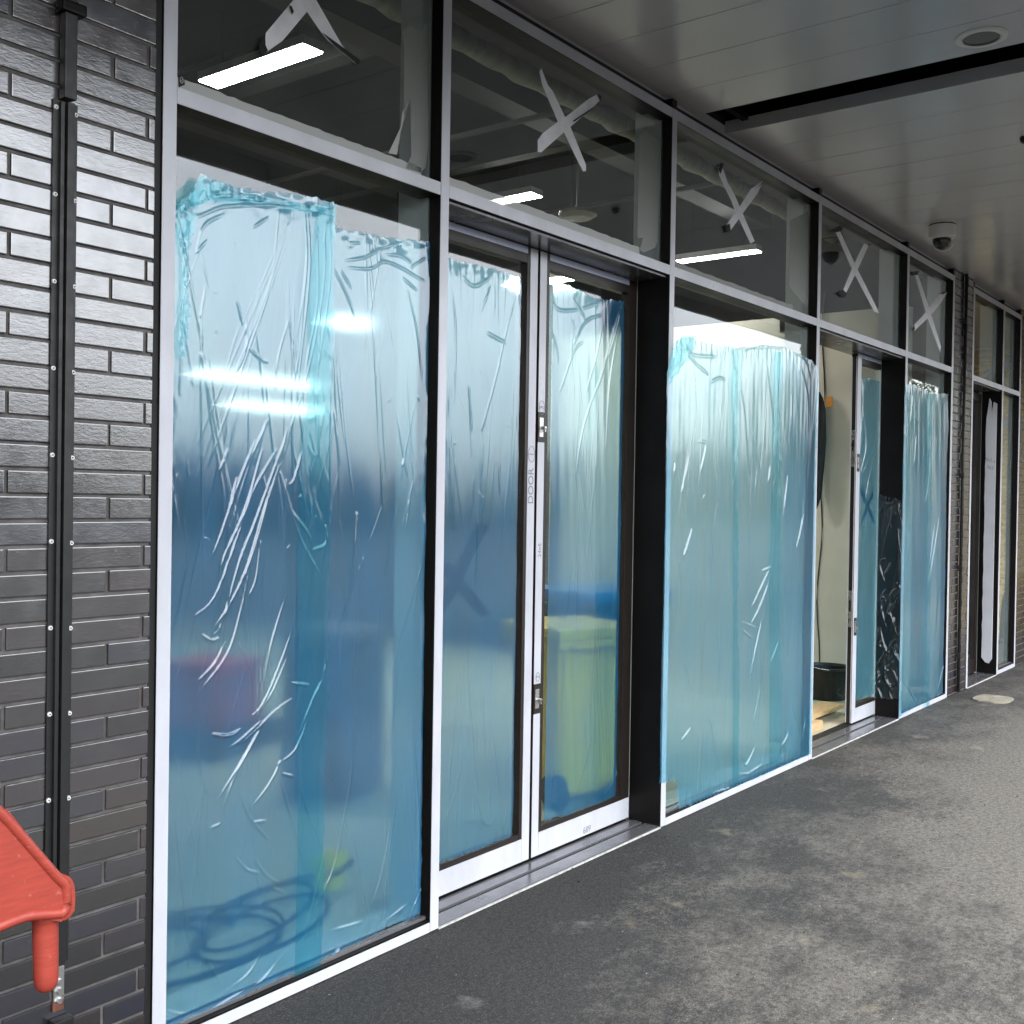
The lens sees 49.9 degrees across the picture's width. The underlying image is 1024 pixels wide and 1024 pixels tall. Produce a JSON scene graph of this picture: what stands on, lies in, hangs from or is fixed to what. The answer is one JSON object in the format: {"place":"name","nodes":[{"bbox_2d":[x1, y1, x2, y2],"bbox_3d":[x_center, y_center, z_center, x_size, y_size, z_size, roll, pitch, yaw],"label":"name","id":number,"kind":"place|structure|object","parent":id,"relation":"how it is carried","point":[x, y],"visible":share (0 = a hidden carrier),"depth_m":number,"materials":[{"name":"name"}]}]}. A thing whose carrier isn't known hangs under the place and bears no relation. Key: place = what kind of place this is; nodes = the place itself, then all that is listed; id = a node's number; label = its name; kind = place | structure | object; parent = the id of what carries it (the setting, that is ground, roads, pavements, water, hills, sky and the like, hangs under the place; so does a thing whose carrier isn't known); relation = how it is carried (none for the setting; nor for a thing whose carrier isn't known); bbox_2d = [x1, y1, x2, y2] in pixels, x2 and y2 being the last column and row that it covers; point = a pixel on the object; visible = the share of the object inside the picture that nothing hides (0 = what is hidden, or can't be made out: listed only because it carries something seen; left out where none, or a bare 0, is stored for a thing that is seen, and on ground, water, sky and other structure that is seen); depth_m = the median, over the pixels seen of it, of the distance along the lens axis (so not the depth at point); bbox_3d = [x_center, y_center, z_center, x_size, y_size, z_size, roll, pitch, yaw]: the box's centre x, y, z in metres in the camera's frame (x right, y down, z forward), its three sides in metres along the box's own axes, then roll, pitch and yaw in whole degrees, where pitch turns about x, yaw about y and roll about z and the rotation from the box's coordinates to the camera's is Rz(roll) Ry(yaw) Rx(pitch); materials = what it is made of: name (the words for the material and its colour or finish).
{"place":"outdoors","nodes":[
{"label":"outdoors","id":0,"kind":"place"},
{"bbox_2d":[177,79,397,198],"bbox_3d":[-3.295,-3.070,7.210,0.220,0.280,13.450,1,1,37],"label":"air duct","id":1,"kind":"object","parent":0,"point":[262,151],"depth_m":9.04,"materials":[{"name":"grey metal"}]},
{"bbox_2d":[176,0,854,268],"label":"indoor ceiling","id":2,"kind":"structure","parent":0,"point":[355,102],"depth_m":11.24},
{"bbox_2d":[198,19,323,88],"bbox_3d":[-1.760,-3.341,7.661,1.116,0.500,0.186,1,1,37],"label":"ceiling light","id":3,"kind":"object","parent":2,"relation":"hanging from","point":[298,48],"visible":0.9,"depth_m":7.60,"materials":[{"name":"white plastic"}]},
{"bbox_2d":[336,179,340,226],"bbox_3d":[-1.793,-2.783,11.349,0.366,1.700,0.466,1,1,37],"label":"ceiling light","id":4,"kind":"object","parent":2,"relation":"hanging from","point":[340,202],"depth_m":11.33,"materials":[{"name":"white plastic"}]},
{"bbox_2d":[459,160,542,201],"bbox_3d":[-0.211,-3.356,11.103,1.156,0.500,0.196,1,1,37],"label":"ceiling light","id":5,"kind":"object","parent":2,"relation":"hanging from","point":[523,193],"visible":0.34,"depth_m":10.81,"materials":[{"name":"white plastic"}]},
{"bbox_2d":[517,157,573,283],"bbox_3d":[0.329,-2.946,10.991,0.966,1.300,0.196,1,1,37],"label":"ceiling light","id":6,"kind":"object","parent":2,"relation":"hanging from","point":[554,278],"depth_m":10.84,"materials":[{"name":"white plastic"}]},
{"bbox_2d":[675,204,761,262],"bbox_3d":[2.125,-3.096,11.318,0.916,0.950,0.136,1,1,37],"label":"ceiling light","id":7,"kind":"object","parent":2,"relation":"hanging from","point":[755,248],"visible":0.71,"depth_m":11.28,"materials":[{"name":"white plastic"}]},
{"bbox_2d":[357,0,837,242],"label":"lagged pipe","id":8,"kind":"object","parent":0,"point":[514,69],"visible":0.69,"depth_m":7.00,"materials":[{"name":"grey metal"}]},
{"bbox_2d":[176,101,604,207],"bbox_3d":[-2.386,-2.771,9.505,8.650,0.044,0.044,1,1,37],"label":"sprinkler pipe","id":9,"kind":"object","parent":8,"relation":"attached to","point":[506,124],"depth_m":7.90,"materials":[{"name":"metal"}]},
{"bbox_2d":[394,176,744,238],"bbox_3d":[-1.110,-2.770,11.173,8.650,0.044,0.044,1,1,37],"label":"sprinkler pipe","id":10,"kind":"object","parent":8,"relation":"attached to","point":[631,198],"depth_m":9.57,"materials":[{"name":"grey metal"}]},
{"bbox_2d":[230,663,1023,1023],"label":"ground","id":11,"kind":"structure","parent":0,"point":[926,927],"depth_m":4.83,"materials":[{"name":"grey asphalt"}]},
{"bbox_2d":[0,805,74,992],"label":"safety barrier","id":12,"kind":"object","parent":11,"relation":"on","point":[37,888],"visible":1,"depth_m":2.11,"materials":[{"name":"red plastic"}]},
{"bbox_2d":[49,1013,73,1023],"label":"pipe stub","id":13,"kind":"object","parent":11,"relation":"on","point":[67,1018],"visible":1,"depth_m":3.27,"materials":[{"name":"metal"}]},
{"bbox_2d":[0,0,155,1023],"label":"brick wall","id":14,"kind":"structure","parent":11,"relation":"on","point":[104,967],"depth_m":3.34,"materials":[{"name":"grey brick"}]},
{"bbox_2d":[52,965,63,1012],"bbox_3d":[-1.351,1.422,3.280,0.014,0.129,0.036,1,1,37],"label":"fixing plate","id":15,"kind":"object","parent":14,"relation":"attached to","point":[58,998],"visible":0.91,"depth_m":3.28,"materials":[{"name":"silver metal"}]},
{"bbox_2d":[44,98,77,965],"bbox_3d":[-1.330,0.068,3.257,0.023,2.554,0.079,1,1,37],"label":"cable cover","id":16,"kind":"object","parent":14,"relation":"attached to","point":[61,470],"visible":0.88,"depth_m":3.25,"materials":[{"name":"dark metal"},{"name":"grey metal"}]},
{"bbox_2d":[56,0,86,101],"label":"conduit pipe","id":17,"kind":"object","parent":14,"relation":"attached to","point":[72,12],"visible":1,"depth_m":3.23,"materials":[{"name":"metal"}]},
{"bbox_2d":[143,0,954,1023],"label":"shopfront frame","id":18,"kind":"object","parent":11,"relation":"on","point":[431,202],"visible":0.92,"depth_m":5.34,"materials":[{"name":"metal"}]},
{"bbox_2d":[178,75,184,86],"bbox_3d":[-1.089,-1.421,3.630,0.005,0.047,0.024,1,1,37],"label":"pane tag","id":19,"kind":"object","parent":18,"relation":"attached to","point":[181,81],"visible":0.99,"depth_m":3.63,"materials":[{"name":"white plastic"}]},
{"bbox_2d":[166,173,429,1023],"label":"protective film","id":20,"kind":"object","parent":18,"relation":"attached to","point":[300,385],"visible":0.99,"depth_m":4.01,"materials":[{"name":"blue plastic"}]},
{"bbox_2d":[177,77,420,174],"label":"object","id":21,"kind":"object","parent":18,"relation":"attached to","point":[212,94],"visible":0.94,"depth_m":4.02,"materials":[{"name":"grey metal"}]},
{"bbox_2d":[259,0,359,63],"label":"tape cross","id":22,"kind":"object","parent":18,"relation":"attached to","point":[286,22],"visible":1,"depth_m":4.02,"materials":[{"name":"white plastic"}]},
{"bbox_2d":[389,99,409,154],"bbox_3d":[-0.456,-1.566,4.458,0.001,0.257,0.122,1,1,37],"label":"tape strip","id":23,"kind":"object","parent":18,"relation":"attached to","point":[394,148],"visible":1,"depth_m":4.45,"materials":[{"name":"white plastic"}]},
{"bbox_2d":[439,221,537,896],"bbox_3d":[-0.189,0.217,5.148,0.055,3.047,0.914,1,1,37],"label":"glazed door","id":24,"kind":"structure","parent":18,"relation":"on","point":[463,870],"depth_m":5.44,"materials":[{"name":"silver metal"}]},
{"bbox_2d":[439,258,521,862],"bbox_3d":[-0.154,0.224,5.177,0.017,2.762,0.582,1,1,37],"label":"protective film","id":25,"kind":"object","parent":24,"relation":"attached to","point":[480,529],"visible":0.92,"depth_m":5.17,"materials":[{"name":"blue plastic"}]},
{"bbox_2d":[449,177,638,253],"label":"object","id":26,"kind":"object","parent":18,"relation":"on","point":[480,192],"visible":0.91,"depth_m":5.22,"materials":[{"name":"grey metal"}]},
{"bbox_2d":[538,68,601,170],"bbox_3d":[0.288,-1.914,5.411,0.011,0.420,0.530,1,1,37],"label":"tape cross","id":27,"kind":"object","parent":18,"relation":"attached to","point":[554,132],"visible":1,"depth_m":5.37,"materials":[{"name":"white plastic"}]},
{"bbox_2d":[529,251,636,857],"bbox_3d":[0.394,0.218,5.891,0.080,3.047,0.934,1,1,37],"label":"glazed door","id":28,"kind":"structure","parent":18,"relation":"on","point":[549,835],"depth_m":5.81,"materials":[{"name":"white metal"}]},
{"bbox_2d":[544,282,623,820],"bbox_3d":[0.396,0.218,5.893,0.016,2.799,0.684,1,1,37],"label":"protective film","id":29,"kind":"object","parent":28,"relation":"attached to","point":[584,550],"visible":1,"depth_m":5.88,"materials":[{"name":"blue plastic"}]},
{"bbox_2d":[665,787,677,806],"bbox_3d":[1.338,1.750,7.128,0.225,0.030,2.049,1,1,37],"label":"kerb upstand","id":30,"kind":"object","parent":18,"relation":"on","point":[672,796],"depth_m":6.71,"materials":[{"name":"white"}]},
{"bbox_2d":[659,337,818,808],"bbox_3d":[1.501,0.313,6.947,0.041,2.823,2.174,1,1,37],"label":"protective film","id":31,"kind":"object","parent":18,"relation":"attached to","point":[738,607],"visible":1,"depth_m":6.82,"materials":[{"name":"blue plastic"}]},
{"bbox_2d":[718,162,764,243],"bbox_3d":[1.442,-1.940,6.919,0.011,0.447,0.654,1,1,37],"label":"tape cross","id":32,"kind":"object","parent":18,"relation":"attached to","point":[744,205],"visible":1,"depth_m":6.91,"materials":[{"name":"grey plastic"}]},
{"bbox_2d":[830,225,878,312],"bbox_3d":[2.657,-1.878,8.510,0.011,0.523,1.102,1,1,37],"label":"tape cross","id":33,"kind":"object","parent":18,"relation":"attached to","point":[853,265],"visible":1,"depth_m":8.48,"materials":[{"name":"grey plastic"}]},
{"bbox_2d":[845,353,881,723],"bbox_3d":[3.082,0.220,9.406,0.080,3.047,0.931,1,1,37],"label":"glazed door","id":34,"kind":"structure","parent":18,"relation":"on","point":[856,711],"depth_m":9.06,"materials":[{"name":"silver metal"}]},
{"bbox_2d":[855,378,879,699],"bbox_3d":[3.081,0.228,9.406,0.018,2.707,0.712,1,1,37],"label":"protective film","id":35,"kind":"object","parent":34,"relation":"attached to","point":[868,508],"visible":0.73,"depth_m":9.31,"materials":[{"name":"blue plastic"}]},
{"bbox_2d":[899,384,948,716],"bbox_3d":[3.683,0.349,9.813,0.026,2.905,1.258,1,1,37],"label":"protective film","id":36,"kind":"object","parent":18,"relation":"attached to","point":[923,549],"visible":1,"depth_m":9.78,"materials":[{"name":"blue plastic"}]},
{"bbox_2d":[912,271,946,350],"bbox_3d":[3.788,-1.812,9.991,0.011,0.635,1.108,1,1,37],"label":"tape cross","id":37,"kind":"object","parent":18,"relation":"attached to","point":[931,309],"visible":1,"depth_m":9.99,"materials":[{"name":"grey plastic"}]},
{"bbox_2d":[253,729,1019,1023],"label":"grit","id":38,"kind":"object","parent":11,"relation":"on","point":[636,887],"visible":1,"depth_m":5.29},
{"bbox_2d":[921,268,973,697],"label":"brick wall","id":39,"kind":"structure","parent":11,"relation":"on","point":[955,482],"depth_m":10.65,"materials":[{"name":"grey brick"}]},
{"bbox_2d":[956,274,968,691],"bbox_3d":[4.380,-0.279,10.700,0.039,4.060,0.056,1,1,37],"label":"conduit pipe","id":40,"kind":"object","parent":39,"relation":"attached to","point":[962,477],"visible":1,"depth_m":10.69,"materials":[{"name":"metal"}]},
{"bbox_2d":[965,282,1021,688],"bbox_3d":[5.052,-0.319,11.860,0.309,4.195,2.008,1,1,37],"label":"shopfront frame","id":41,"kind":"object","parent":11,"relation":"on","point":[998,380],"visible":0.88,"depth_m":12.04,"materials":[{"name":"metal"}]},
{"bbox_2d":[968,392,981,674],"bbox_3d":[4.752,0.232,11.611,0.056,3.030,1.100,1,1,37],"label":"glazed door","id":42,"kind":"structure","parent":41,"relation":"on","point":[977,398],"depth_m":11.99,"materials":[{"name":"brown metal"}]},
{"bbox_2d":[981,398,996,662],"bbox_3d":[5.187,0.205,11.966,0.112,2.879,0.023,1,1,37],"label":"foam strip","id":43,"kind":"object","parent":41,"relation":"attached to","point":[989,535],"visible":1,"depth_m":11.95,"materials":[{"name":"plastic"}]},
{"bbox_2d":[973,694,1013,703],"bbox_3d":[4.561,1.776,10.432,0.324,0.022,0.427,1,1,37],"label":"utility cover","id":44,"kind":"object","parent":11,"relation":"on","point":[990,698],"visible":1,"depth_m":10.38,"materials":[{"name":"beige metal"}]},
{"bbox_2d":[1015,309,1023,666],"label":"brick wall","id":45,"kind":"structure","parent":11,"relation":"on","point":[1019,648],"depth_m":12.69,"materials":[{"name":"grey brick"}]},
{"bbox_2d":[452,9,980,307],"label":"wall","id":46,"kind":"structure","parent":0,"point":[479,29],"depth_m":6.08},
{"bbox_2d":[499,0,1023,310],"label":"canopy","id":47,"kind":"object","parent":46,"relation":"attached to","point":[901,120],"visible":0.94,"depth_m":6.17,"materials":[{"name":"metal"}]},
{"bbox_2d":[928,219,955,251],"bbox_3d":[3.424,-2.191,8.764,0.207,0.230,0.207,1,1,37],"label":"security camera","id":48,"kind":"object","parent":47,"relation":"attached to","point":[941,234],"visible":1,"depth_m":8.70,"materials":[{"name":"white plastic"}]},
{"bbox_2d":[954,26,1008,47],"bbox_3d":[2.258,-2.281,5.297,0.242,0.010,0.242,1,1,37],"label":"ceiling speaker","id":49,"kind":"object","parent":47,"relation":"attached to","point":[983,37],"visible":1,"depth_m":5.29,"materials":[{"name":"white plastic"}]},
{"bbox_2d":[541,654,976,820],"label":"indoor floor","id":50,"kind":"structure","parent":0,"point":[833,719],"depth_m":9.27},
{"bbox_2d":[497,266,555,584],"bbox_3d":[-2.938,-0.697,15.477,8.598,4.600,0.110,1,1,37],"label":"partition","id":51,"kind":"object","parent":50,"relation":"on","point":[513,271],"depth_m":12.84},
{"bbox_2d":[542,616,547,803],"bbox_3d":[0.352,1.214,6.795,0.627,1.070,0.730,0,1,-33],"label":"wheelie bin","id":52,"kind":"object","parent":50,"relation":"on","point":[544,702],"visible":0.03,"depth_m":6.56,"materials":[{"name":"plastic"}]},
{"bbox_2d":[544,585,548,615],"bbox_3d":[0.568,1.143,8.031,0.873,1.190,0.694,0,1,-33],"label":"wheelie bin","id":53,"kind":"object","parent":50,"relation":"on","point":[546,598],"depth_m":7.87,"materials":[{"name":"plastic"}]},
{"bbox_2d":[548,306,912,663],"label":"partition wall","id":54,"kind":"structure","parent":50,"relation":"on","point":[831,596],"depth_m":10.76,"materials":[{"name":"beige paint"}]},
{"bbox_2d":[816,293,824,661],"bbox_3d":[3.038,-0.251,10.824,0.050,3.800,0.012,1,1,37],"label":"wall cable","id":55,"kind":"object","parent":54,"relation":"attached to","point":[821,501],"depth_m":10.82,"materials":[{"name":"rubber"}]},
{"bbox_2d":[816,392,832,508],"bbox_3d":[3.005,-0.602,10.721,0.125,1.140,0.303,0,1,-40],"label":"cable coil","id":56,"kind":"object","parent":54,"relation":"hanging from","point":[821,437],"visible":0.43,"depth_m":10.69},
{"bbox_2d":[812,719,822,732],"bbox_3d":[2.261,1.722,8.668,0.100,0.070,0.720,1,1,37],"label":"timber block","id":57,"kind":"object","parent":50,"relation":"on","point":[817,725],"depth_m":8.85,"materials":[{"name":"brown wood"}]},
{"bbox_2d":[812,701,843,718],"bbox_3d":[2.582,1.691,9.367,0.200,0.035,0.780,1,1,37],"label":"timber plank","id":58,"kind":"object","parent":50,"relation":"on","point":[821,708],"visible":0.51,"depth_m":9.43,"materials":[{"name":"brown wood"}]},
{"bbox_2d":[813,662,845,700],"bbox_3d":[2.959,1.592,10.350,0.456,0.316,0.457,1,1,3],"label":"builders bucket","id":59,"kind":"object","parent":50,"relation":"on","point":[829,681],"visible":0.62,"depth_m":10.17,"materials":[{"name":"black plastic"}]},
{"bbox_2d":[561,240,979,653],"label":"party wall","id":60,"kind":"structure","parent":0,"point":[761,275],"depth_m":15.14,"materials":[{"name":"grey paint"}]},
{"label":"back wall","id":61,"kind":"structure","parent":0,"visible":0},
{"bbox_2d":[177,20,463,98],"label":"steel beam","id":62,"kind":"structure","parent":61,"relation":"attached to","point":[331,56],"depth_m":8.18,"materials":[{"name":"grey metal"}]},
{"bbox_2d":[176,178,386,237],"bbox_3d":[-5.043,-3.112,8.546,0.220,0.280,13.450,1,1,37],"label":"air duct","id":63,"kind":"object","parent":62,"relation":"hanging from","point":[184,188],"depth_m":10.78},
{"bbox_2d":[259,0,770,229],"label":"air duct","id":64,"kind":"object","parent":62,"relation":"hanging from","point":[370,29],"visible":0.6,"depth_m":7.75,"materials":[{"name":"grey metal"}]},
{"bbox_2d":[253,104,634,201],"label":"steel beam","id":65,"kind":"structure","parent":61,"relation":"attached to","point":[511,144],"depth_m":10.29,"materials":[{"name":"grey metal"}]},
{"bbox_2d":[558,161,596,221],"bbox_3d":[0.578,-2.892,9.630,0.340,0.670,0.340,1,1,37],"label":"ceiling fitting","id":66,"kind":"object","parent":65,"relation":"hanging from","point":[577,213],"visible":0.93,"depth_m":9.56,"materials":[{"name":"grey metal"}]}
]}

